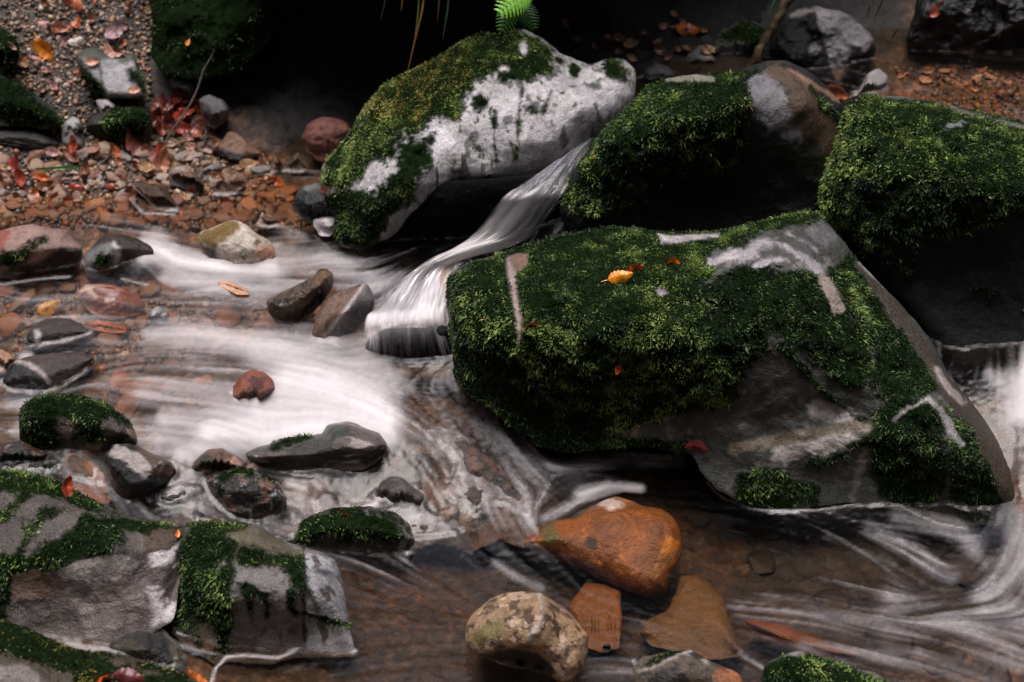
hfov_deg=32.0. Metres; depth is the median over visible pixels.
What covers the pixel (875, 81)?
rock
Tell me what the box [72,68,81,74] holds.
fallen leaf
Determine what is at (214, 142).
fallen leaf
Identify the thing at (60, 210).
pebble
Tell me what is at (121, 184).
pebble
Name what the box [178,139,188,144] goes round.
pebble
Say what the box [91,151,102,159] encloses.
pebble
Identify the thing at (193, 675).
fallen leaf
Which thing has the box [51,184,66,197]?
pebble
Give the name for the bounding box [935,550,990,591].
cobble
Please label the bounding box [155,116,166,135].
fallen leaf
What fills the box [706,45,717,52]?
fallen leaf
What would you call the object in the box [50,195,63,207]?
pebble
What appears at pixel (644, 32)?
fallen leaf
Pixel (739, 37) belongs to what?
rock
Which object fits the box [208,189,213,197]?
fallen leaf
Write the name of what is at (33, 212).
pebble
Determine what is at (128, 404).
cobble
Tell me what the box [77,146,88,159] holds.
pebble
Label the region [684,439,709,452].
fallen leaf
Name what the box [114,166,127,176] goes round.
pebble
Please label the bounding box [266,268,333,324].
stone
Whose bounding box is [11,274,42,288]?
cobble
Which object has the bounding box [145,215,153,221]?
pebble
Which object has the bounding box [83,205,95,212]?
pebble
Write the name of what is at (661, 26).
fallen leaf
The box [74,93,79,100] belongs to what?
pebble
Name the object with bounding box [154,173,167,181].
pebble
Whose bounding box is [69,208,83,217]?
pebble
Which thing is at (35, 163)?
pebble
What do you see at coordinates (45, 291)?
cobble
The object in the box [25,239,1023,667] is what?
stream water
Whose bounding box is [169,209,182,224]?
pebble
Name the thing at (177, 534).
fallen leaf
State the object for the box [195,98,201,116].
fallen leaf
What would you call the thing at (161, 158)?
fallen leaf
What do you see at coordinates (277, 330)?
cobble
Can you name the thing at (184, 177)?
stone
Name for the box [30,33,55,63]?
fallen leaf
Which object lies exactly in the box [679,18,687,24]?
fallen leaf
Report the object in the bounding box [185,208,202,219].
pebble
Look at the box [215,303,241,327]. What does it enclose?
cobble
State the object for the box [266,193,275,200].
pebble
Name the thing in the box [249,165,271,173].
pebble
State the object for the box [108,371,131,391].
cobble
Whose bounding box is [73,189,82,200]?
fallen leaf
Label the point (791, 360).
boulder
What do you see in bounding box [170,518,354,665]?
rock
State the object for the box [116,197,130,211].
pebble
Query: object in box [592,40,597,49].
fallen leaf
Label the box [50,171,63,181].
pebble
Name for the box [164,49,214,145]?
twig
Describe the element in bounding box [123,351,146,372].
cobble
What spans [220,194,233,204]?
pebble
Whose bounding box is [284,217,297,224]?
cobble
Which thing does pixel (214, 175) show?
fallen leaf
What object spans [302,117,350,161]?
rock
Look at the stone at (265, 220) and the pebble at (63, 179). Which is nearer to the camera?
the stone at (265, 220)
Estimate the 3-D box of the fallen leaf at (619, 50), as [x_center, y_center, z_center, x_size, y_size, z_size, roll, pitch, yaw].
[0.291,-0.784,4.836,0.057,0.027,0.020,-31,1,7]
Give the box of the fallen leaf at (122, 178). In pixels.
[113,174,126,183]
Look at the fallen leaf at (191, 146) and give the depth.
4.66 m
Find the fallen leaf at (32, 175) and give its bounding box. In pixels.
[27,169,44,179]
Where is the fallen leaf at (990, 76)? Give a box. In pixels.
[980,71,996,78]
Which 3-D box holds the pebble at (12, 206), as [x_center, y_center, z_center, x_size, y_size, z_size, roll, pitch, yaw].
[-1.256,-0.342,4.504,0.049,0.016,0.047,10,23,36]
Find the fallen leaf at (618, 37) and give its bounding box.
[614,33,625,42]
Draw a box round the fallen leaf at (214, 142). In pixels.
[210,135,217,151]
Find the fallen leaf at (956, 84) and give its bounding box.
[950,81,961,86]
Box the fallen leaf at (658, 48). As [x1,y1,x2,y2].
[652,41,664,55]
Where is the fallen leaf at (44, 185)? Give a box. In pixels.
[34,180,52,190]
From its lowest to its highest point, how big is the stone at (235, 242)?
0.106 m
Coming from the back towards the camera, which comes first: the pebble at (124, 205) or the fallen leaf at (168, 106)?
the fallen leaf at (168, 106)
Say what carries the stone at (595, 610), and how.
on the stream bed
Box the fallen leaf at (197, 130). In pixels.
[191,122,202,137]
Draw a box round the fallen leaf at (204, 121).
[194,116,208,128]
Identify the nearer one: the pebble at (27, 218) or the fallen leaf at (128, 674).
the fallen leaf at (128, 674)
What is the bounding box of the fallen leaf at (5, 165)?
[0,163,7,168]
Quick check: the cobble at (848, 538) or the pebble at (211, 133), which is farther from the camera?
the pebble at (211, 133)
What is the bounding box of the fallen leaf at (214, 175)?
[209,171,224,179]
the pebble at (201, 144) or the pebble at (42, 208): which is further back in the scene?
the pebble at (201, 144)
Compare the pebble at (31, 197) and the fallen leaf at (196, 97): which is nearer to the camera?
the pebble at (31, 197)
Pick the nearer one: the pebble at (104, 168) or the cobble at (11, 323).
the cobble at (11, 323)
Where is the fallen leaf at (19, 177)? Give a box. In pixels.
[14,166,25,186]
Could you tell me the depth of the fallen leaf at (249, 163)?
4.64 m
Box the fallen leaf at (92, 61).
[84,57,99,65]
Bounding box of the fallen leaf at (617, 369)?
[615,366,620,374]
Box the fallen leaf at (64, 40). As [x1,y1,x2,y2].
[61,35,69,46]
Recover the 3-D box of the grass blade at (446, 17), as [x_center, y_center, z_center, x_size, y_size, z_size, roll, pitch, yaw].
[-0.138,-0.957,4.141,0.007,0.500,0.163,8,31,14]
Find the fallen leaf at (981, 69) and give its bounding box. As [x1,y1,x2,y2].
[972,67,986,71]
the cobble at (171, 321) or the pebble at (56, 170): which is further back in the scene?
the pebble at (56, 170)
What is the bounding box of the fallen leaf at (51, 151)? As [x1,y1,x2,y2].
[43,146,60,156]
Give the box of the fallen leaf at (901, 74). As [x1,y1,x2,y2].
[896,70,906,78]
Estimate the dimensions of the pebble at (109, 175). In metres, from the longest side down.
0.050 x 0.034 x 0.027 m
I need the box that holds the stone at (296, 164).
[285,152,308,173]
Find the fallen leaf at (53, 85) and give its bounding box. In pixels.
[49,81,57,89]
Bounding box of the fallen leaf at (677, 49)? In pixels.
[673,46,681,51]
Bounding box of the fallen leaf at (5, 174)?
[0,169,13,178]
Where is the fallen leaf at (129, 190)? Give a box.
[123,186,135,195]
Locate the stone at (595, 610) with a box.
[568,582,622,652]
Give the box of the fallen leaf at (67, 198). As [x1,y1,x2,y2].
[62,196,73,201]
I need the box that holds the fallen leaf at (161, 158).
[152,146,169,174]
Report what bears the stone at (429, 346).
on the stream bed
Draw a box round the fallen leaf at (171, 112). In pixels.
[168,100,177,115]
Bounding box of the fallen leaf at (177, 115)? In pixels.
[173,109,186,119]
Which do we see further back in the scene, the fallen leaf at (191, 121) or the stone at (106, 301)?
the fallen leaf at (191, 121)
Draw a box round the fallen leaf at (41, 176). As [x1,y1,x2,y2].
[33,172,49,180]
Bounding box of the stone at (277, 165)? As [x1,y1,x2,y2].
[271,158,284,171]
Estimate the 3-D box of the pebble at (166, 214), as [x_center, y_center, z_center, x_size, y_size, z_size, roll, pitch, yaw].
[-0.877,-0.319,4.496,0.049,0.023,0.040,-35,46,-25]
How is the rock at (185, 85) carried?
on the stream bed
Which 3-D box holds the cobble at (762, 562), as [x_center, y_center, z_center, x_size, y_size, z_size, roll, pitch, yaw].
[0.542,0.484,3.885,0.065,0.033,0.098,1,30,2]
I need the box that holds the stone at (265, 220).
[257,212,281,226]
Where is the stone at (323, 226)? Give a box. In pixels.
[313,217,334,235]
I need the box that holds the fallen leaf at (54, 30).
[51,19,59,35]
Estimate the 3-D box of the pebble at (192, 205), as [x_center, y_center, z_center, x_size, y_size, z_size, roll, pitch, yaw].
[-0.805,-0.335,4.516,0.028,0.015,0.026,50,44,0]
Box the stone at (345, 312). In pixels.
[311,283,374,344]
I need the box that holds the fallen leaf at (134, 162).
[131,160,138,172]
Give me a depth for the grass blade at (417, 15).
4.17 m
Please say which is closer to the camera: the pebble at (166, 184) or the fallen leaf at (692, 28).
the pebble at (166, 184)
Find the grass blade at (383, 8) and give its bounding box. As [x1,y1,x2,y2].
[381,0,385,19]
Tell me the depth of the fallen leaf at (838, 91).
4.72 m
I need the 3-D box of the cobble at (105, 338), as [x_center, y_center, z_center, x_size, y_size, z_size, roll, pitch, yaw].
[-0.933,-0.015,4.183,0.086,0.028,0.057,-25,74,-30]
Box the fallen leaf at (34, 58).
[27,55,40,61]
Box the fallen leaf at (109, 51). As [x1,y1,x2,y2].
[99,41,126,57]
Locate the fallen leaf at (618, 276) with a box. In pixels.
[601,270,632,283]
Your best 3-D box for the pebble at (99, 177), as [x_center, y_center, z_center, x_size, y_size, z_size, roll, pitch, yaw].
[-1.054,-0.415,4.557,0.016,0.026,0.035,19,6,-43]
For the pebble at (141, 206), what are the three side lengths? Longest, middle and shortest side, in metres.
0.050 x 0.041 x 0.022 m
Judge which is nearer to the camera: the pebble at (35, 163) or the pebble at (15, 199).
the pebble at (15, 199)
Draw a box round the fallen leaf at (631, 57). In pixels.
[625,54,637,61]
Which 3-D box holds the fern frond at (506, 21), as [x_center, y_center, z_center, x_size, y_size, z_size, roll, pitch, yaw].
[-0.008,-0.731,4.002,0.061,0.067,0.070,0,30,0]
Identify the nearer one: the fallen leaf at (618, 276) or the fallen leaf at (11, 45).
the fallen leaf at (618, 276)
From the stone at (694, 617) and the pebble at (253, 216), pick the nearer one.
the stone at (694, 617)
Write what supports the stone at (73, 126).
on the stream bed
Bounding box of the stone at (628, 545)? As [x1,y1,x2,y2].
[523,496,681,596]
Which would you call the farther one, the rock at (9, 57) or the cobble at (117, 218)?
the rock at (9, 57)
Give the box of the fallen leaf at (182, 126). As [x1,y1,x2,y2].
[168,120,192,133]
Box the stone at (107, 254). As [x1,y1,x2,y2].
[82,233,153,278]
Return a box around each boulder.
[320,28,636,250]
[445,208,1017,525]
[558,60,842,232]
[817,91,1023,382]
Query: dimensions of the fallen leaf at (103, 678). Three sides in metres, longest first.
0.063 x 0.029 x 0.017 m
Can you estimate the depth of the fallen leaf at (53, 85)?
4.68 m
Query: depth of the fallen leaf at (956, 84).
4.74 m
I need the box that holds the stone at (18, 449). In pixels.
[0,440,46,468]
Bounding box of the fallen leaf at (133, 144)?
[125,129,155,155]
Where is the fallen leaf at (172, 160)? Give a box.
[167,155,176,166]
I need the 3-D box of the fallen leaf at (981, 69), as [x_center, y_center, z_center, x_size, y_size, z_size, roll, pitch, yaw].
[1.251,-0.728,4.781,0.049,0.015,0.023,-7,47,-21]
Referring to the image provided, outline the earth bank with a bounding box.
[306,0,769,92]
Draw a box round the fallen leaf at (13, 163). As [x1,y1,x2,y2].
[0,153,18,171]
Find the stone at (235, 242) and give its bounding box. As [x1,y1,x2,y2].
[197,220,274,263]
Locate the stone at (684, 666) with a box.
[632,650,742,681]
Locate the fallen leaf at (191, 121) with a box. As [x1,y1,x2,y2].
[183,115,193,125]
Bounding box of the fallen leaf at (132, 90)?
[124,86,140,93]
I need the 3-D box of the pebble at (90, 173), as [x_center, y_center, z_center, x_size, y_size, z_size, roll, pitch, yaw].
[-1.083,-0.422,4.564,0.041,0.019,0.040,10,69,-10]
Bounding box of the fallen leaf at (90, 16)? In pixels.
[87,9,94,22]
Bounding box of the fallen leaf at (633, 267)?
[627,264,642,270]
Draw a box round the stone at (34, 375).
[1,352,93,395]
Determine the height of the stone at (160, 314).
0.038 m
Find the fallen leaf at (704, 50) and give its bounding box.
[701,45,709,53]
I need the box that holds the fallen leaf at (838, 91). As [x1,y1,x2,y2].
[827,84,847,98]
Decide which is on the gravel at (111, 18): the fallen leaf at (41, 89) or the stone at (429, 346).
the fallen leaf at (41, 89)
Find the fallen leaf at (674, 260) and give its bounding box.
[665,257,679,265]
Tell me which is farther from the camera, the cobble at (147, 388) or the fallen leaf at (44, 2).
the fallen leaf at (44, 2)
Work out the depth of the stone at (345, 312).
4.08 m
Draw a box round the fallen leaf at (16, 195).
[11,191,22,201]
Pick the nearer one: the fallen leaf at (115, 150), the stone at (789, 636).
the stone at (789, 636)
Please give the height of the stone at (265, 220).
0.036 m
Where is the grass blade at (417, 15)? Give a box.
[415,0,419,33]
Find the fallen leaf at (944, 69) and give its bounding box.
[939,68,950,71]
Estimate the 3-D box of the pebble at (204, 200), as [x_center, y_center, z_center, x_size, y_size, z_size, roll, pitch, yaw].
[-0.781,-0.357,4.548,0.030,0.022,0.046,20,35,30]
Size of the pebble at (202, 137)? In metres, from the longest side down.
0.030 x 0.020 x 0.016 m
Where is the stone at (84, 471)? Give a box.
[59,452,111,503]
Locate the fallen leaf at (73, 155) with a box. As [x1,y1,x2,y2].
[63,147,78,161]
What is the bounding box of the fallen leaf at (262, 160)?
[258,152,267,164]
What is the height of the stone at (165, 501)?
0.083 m
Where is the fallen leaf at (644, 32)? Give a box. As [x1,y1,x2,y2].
[641,28,648,34]
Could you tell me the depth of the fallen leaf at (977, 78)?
4.74 m
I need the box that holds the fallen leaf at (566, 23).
[562,18,570,29]
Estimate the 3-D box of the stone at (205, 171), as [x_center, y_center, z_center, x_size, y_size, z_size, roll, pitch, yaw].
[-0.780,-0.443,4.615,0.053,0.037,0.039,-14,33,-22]
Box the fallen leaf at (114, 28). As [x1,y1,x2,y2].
[104,16,124,38]
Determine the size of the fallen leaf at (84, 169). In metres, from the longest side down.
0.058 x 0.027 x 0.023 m
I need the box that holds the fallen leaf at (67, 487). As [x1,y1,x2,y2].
[61,475,73,497]
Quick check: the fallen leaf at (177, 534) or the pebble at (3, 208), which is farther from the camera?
the pebble at (3, 208)
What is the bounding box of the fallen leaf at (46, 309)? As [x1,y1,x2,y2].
[31,300,59,318]
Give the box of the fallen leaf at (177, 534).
[175,529,179,537]
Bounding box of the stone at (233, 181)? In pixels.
[213,168,245,194]
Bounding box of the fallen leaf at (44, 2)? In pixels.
[40,0,47,6]
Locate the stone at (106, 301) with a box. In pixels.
[77,283,144,319]
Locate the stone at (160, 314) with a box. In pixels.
[147,308,169,321]
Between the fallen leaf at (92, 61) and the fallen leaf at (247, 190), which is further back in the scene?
the fallen leaf at (92, 61)
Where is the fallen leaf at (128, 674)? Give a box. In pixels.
[106,667,144,681]
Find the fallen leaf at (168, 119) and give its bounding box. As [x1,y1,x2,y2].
[161,110,177,133]
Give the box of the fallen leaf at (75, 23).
[71,17,80,29]
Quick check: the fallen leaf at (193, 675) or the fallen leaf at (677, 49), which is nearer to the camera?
the fallen leaf at (193, 675)
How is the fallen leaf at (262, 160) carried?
on the gravel at (111, 18)
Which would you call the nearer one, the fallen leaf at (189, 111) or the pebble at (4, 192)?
the pebble at (4, 192)
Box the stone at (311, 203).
[293,182,334,224]
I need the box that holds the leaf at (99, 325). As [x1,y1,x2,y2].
[86,320,126,332]
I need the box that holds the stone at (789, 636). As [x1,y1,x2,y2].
[745,619,861,658]
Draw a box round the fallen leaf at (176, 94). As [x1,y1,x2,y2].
[170,89,182,102]
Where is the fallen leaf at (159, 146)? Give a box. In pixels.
[155,141,163,153]
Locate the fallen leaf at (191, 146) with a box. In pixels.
[183,142,197,149]
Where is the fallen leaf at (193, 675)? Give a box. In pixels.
[181,669,207,681]
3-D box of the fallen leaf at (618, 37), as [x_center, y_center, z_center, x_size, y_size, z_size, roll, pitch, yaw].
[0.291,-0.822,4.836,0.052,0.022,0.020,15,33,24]
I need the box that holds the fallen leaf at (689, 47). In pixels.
[676,42,695,52]
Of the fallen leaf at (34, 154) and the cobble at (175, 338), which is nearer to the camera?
the cobble at (175, 338)
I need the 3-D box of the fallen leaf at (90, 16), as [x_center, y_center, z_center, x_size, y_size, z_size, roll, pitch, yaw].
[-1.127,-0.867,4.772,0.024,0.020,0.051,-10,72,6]
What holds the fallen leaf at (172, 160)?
on the stream bed
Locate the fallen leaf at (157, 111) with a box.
[151,106,162,126]
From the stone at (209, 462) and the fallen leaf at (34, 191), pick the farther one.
the fallen leaf at (34, 191)
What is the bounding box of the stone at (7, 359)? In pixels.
[0,349,15,373]
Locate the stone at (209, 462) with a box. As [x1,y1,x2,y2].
[192,448,244,474]
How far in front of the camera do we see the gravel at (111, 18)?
4.70 m
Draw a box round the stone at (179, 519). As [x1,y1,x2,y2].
[159,512,211,530]
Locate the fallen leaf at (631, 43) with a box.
[623,38,639,47]
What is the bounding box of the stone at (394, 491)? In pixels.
[372,476,424,508]
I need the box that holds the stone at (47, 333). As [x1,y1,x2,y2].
[24,318,92,349]
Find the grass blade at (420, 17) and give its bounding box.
[407,0,423,71]
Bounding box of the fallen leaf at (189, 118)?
[181,104,192,121]
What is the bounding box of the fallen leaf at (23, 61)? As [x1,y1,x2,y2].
[17,54,28,66]
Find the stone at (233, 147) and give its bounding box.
[212,132,260,163]
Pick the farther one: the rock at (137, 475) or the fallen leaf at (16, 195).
the fallen leaf at (16, 195)
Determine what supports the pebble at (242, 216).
on the stream bed
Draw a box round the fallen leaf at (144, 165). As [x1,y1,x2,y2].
[135,161,154,171]
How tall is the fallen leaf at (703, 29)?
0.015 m
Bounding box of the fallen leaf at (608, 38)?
[601,34,615,41]
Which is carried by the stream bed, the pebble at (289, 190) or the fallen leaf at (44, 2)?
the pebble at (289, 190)
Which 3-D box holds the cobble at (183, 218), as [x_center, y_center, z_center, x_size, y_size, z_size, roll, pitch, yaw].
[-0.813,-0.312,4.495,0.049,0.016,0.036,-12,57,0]
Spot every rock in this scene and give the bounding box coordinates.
[0,26,21,74]
[0,75,63,129]
[0,126,59,151]
[0,466,183,652]
[0,618,197,681]
[17,390,137,458]
[76,47,147,99]
[86,103,152,141]
[104,443,175,505]
[149,0,274,79]
[169,76,193,100]
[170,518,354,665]
[199,94,228,128]
[206,463,286,524]
[246,421,386,474]
[253,429,535,553]
[279,504,413,554]
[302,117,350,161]
[376,175,569,249]
[641,63,673,84]
[686,45,714,63]
[713,18,765,57]
[759,651,889,681]
[762,3,875,88]
[849,69,887,97]
[905,0,1023,62]
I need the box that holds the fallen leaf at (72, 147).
[68,134,77,153]
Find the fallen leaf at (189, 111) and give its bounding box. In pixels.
[173,107,193,115]
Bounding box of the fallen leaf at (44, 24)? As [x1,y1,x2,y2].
[35,21,49,29]
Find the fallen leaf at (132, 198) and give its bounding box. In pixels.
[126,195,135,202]
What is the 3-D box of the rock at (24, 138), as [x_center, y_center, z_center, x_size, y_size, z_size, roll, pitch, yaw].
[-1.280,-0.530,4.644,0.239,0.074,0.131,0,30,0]
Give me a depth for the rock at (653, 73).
4.73 m
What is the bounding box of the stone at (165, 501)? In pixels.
[148,485,206,516]
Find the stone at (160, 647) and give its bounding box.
[107,629,184,671]
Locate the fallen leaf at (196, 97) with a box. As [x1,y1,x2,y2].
[186,90,198,107]
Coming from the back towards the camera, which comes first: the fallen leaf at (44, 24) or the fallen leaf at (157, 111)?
the fallen leaf at (44, 24)
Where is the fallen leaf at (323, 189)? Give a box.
[317,185,327,193]
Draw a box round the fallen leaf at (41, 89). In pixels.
[39,84,46,91]
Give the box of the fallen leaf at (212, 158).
[209,154,215,164]
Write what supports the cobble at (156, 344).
on the stream bed
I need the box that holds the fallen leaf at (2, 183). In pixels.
[0,177,5,186]
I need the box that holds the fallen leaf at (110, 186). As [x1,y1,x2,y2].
[106,183,118,189]
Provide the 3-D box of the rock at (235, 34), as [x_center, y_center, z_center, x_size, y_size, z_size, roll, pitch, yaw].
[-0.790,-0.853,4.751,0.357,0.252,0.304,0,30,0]
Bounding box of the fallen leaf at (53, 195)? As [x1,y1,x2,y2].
[48,191,57,206]
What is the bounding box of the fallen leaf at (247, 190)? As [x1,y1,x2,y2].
[242,185,251,194]
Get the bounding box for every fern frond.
[494,0,531,18]
[495,0,520,33]
[519,2,538,31]
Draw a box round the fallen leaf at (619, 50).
[614,45,628,55]
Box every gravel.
[0,0,275,208]
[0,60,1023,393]
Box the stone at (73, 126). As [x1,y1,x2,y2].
[62,117,86,146]
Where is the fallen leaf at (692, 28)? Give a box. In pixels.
[669,23,700,35]
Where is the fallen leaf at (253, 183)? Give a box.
[247,181,258,186]
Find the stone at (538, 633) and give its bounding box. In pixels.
[465,591,587,681]
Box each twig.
[100,153,111,164]
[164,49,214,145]
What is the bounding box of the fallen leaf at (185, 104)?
[173,100,195,109]
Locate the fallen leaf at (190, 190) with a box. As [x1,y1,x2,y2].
[185,185,194,198]
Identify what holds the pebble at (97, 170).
on the stream bed
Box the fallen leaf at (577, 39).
[571,36,582,41]
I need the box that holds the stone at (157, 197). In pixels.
[131,182,178,211]
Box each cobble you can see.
[0,280,15,296]
[0,312,23,338]
[6,288,35,313]
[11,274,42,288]
[33,282,55,303]
[58,283,75,294]
[76,302,91,317]
[77,268,104,288]
[96,322,130,344]
[108,211,125,226]
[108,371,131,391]
[114,393,142,418]
[118,376,159,401]
[119,272,138,282]
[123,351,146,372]
[126,217,145,226]
[134,314,147,329]
[139,280,160,296]
[141,331,169,358]
[155,310,178,329]
[157,211,168,225]
[159,381,174,394]
[160,280,181,297]
[163,358,180,367]
[170,331,190,343]
[179,214,190,222]
[188,295,203,306]
[191,375,214,386]
[203,220,219,228]
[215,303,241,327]
[223,206,232,214]
[238,296,262,306]
[252,323,266,329]
[257,313,281,329]
[264,208,273,216]
[268,324,285,335]
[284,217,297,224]
[294,322,313,336]
[680,507,710,527]
[747,548,775,575]
[813,588,850,619]
[840,530,858,546]
[864,616,913,660]
[903,591,922,607]
[922,647,965,674]
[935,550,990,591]
[986,661,1012,681]
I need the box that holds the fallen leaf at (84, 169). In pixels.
[79,159,89,178]
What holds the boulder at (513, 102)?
on the stream bed
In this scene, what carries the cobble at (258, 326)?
on the stream bed
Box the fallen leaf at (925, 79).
[916,76,932,82]
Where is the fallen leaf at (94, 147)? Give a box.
[88,138,98,159]
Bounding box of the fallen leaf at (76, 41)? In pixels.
[66,37,84,45]
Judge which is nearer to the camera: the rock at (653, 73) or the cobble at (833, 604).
the cobble at (833, 604)
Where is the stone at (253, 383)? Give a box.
[229,369,274,406]
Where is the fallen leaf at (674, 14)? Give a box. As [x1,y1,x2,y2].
[669,10,678,16]
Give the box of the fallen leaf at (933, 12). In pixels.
[929,1,944,16]
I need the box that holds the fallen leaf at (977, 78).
[971,74,982,82]
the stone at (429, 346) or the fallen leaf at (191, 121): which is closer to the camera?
the stone at (429, 346)
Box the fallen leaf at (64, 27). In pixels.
[49,21,70,32]
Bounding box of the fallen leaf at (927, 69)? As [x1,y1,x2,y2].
[923,66,934,73]
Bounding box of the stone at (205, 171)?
[201,162,219,177]
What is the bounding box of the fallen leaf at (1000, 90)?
[989,87,1010,94]
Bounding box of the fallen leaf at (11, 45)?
[9,42,16,49]
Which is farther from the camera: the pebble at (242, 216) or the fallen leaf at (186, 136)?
the fallen leaf at (186, 136)
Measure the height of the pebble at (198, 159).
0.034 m
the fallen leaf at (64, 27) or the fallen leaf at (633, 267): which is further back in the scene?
the fallen leaf at (64, 27)
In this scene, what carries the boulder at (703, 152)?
on the stream bed
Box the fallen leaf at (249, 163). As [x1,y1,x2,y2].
[239,158,258,168]
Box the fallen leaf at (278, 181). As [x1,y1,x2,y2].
[267,175,283,185]
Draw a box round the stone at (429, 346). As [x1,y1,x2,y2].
[366,324,452,365]
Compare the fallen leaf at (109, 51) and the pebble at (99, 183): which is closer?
the pebble at (99, 183)
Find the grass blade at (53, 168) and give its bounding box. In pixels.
[35,166,79,169]
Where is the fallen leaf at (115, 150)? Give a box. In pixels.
[108,142,121,157]
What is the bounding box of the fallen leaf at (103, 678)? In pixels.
[90,675,111,681]
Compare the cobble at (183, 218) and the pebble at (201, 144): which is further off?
the pebble at (201, 144)
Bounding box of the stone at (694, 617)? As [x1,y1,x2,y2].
[640,574,744,659]
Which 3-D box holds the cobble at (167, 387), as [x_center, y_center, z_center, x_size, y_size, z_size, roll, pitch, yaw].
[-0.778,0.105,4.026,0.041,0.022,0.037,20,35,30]
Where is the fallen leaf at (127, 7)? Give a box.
[123,0,131,15]
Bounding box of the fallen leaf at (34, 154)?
[24,150,43,164]
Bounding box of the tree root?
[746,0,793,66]
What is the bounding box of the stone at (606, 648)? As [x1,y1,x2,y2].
[602,643,610,652]
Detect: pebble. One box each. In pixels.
[0,154,10,166]
[0,188,8,195]
[0,201,15,213]
[1,166,11,170]
[2,209,14,221]
[4,177,13,187]
[5,203,22,209]
[11,198,22,202]
[12,11,16,18]
[15,214,24,219]
[18,190,25,196]
[24,213,29,223]
[26,208,40,217]
[27,158,43,170]
[27,194,35,200]
[28,196,42,207]
[38,203,49,210]
[38,209,49,217]
[43,161,61,173]
[49,210,58,218]
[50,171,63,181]
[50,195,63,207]
[51,181,60,189]
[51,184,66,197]
[53,165,64,172]
[57,206,65,215]
[60,177,70,181]
[62,214,67,220]
[63,200,73,207]
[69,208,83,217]
[71,190,84,199]
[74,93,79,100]
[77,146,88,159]
[80,169,93,181]
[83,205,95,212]
[84,197,105,209]
[87,180,96,185]
[88,160,96,166]
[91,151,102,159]
[93,167,102,178]
[93,173,101,180]
[95,179,104,186]
[98,141,110,154]
[99,165,107,172]
[99,209,111,222]
[105,171,120,183]
[112,195,123,202]
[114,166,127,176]
[114,180,126,189]
[115,189,126,195]
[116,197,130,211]
[117,152,132,162]
[135,150,148,157]
[136,201,148,213]
[143,166,162,177]
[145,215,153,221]
[148,207,158,215]
[150,141,157,146]
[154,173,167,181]
[155,211,169,220]
[160,179,174,187]
[166,141,175,147]
[167,148,176,154]
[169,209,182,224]
[173,194,184,205]
[174,152,185,162]
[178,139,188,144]
[182,150,190,156]
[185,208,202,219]
[186,151,194,161]
[189,203,196,208]
[190,152,203,164]
[196,141,204,147]
[198,196,211,205]
[199,134,208,140]
[200,160,212,166]
[202,149,213,154]
[203,186,210,192]
[207,131,215,138]
[208,176,217,187]
[208,202,217,210]
[212,213,232,223]
[219,202,234,207]
[220,194,233,204]
[235,210,252,222]
[236,201,245,211]
[241,196,256,209]
[242,168,251,174]
[248,214,258,219]
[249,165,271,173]
[256,204,264,210]
[258,183,266,190]
[259,191,267,198]
[263,202,275,212]
[265,179,273,184]
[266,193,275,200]
[272,201,283,208]
[272,211,288,221]
[278,202,292,211]
[280,186,296,195]
[285,195,293,201]
[285,209,295,221]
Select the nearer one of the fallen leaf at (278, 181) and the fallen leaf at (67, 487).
the fallen leaf at (67, 487)
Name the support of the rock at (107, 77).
on the stream bed
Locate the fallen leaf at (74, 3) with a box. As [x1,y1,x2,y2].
[61,0,81,12]
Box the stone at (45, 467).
[0,458,59,476]
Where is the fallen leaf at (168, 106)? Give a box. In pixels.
[158,98,177,109]
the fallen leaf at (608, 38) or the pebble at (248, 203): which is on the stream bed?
the pebble at (248, 203)
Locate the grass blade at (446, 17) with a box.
[443,0,448,37]
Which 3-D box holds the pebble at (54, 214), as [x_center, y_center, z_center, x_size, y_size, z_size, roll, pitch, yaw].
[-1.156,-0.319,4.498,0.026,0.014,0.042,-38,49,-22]
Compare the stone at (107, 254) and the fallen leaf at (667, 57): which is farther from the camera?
the fallen leaf at (667, 57)
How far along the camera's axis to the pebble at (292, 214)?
4.53 m
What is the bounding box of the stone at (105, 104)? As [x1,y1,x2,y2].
[96,99,114,112]
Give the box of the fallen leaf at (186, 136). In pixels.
[181,130,193,140]
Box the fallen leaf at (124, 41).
[121,36,126,46]
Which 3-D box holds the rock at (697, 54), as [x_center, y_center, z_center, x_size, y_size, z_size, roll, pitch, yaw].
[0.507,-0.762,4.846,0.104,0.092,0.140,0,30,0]
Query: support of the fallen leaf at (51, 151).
on the gravel at (111, 18)
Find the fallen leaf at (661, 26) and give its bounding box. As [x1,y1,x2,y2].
[658,23,668,29]
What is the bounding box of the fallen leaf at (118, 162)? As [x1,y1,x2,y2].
[110,159,125,166]
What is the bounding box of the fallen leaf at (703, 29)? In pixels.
[698,26,709,32]
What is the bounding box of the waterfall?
[366,136,594,341]
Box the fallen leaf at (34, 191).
[31,187,38,199]
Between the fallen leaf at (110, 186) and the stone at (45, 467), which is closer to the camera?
the stone at (45, 467)
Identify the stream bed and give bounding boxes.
[0,0,1023,681]
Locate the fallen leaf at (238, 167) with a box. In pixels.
[233,164,244,169]
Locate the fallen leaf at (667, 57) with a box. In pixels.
[662,55,671,60]
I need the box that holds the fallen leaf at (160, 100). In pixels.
[151,91,165,113]
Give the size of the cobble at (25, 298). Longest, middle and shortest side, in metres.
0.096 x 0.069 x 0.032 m
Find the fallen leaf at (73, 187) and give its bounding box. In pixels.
[64,183,84,191]
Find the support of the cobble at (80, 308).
on the stream bed
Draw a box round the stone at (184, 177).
[168,164,203,190]
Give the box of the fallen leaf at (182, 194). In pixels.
[179,191,190,199]
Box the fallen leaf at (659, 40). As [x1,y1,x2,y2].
[653,37,663,43]
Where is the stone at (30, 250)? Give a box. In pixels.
[0,224,81,278]

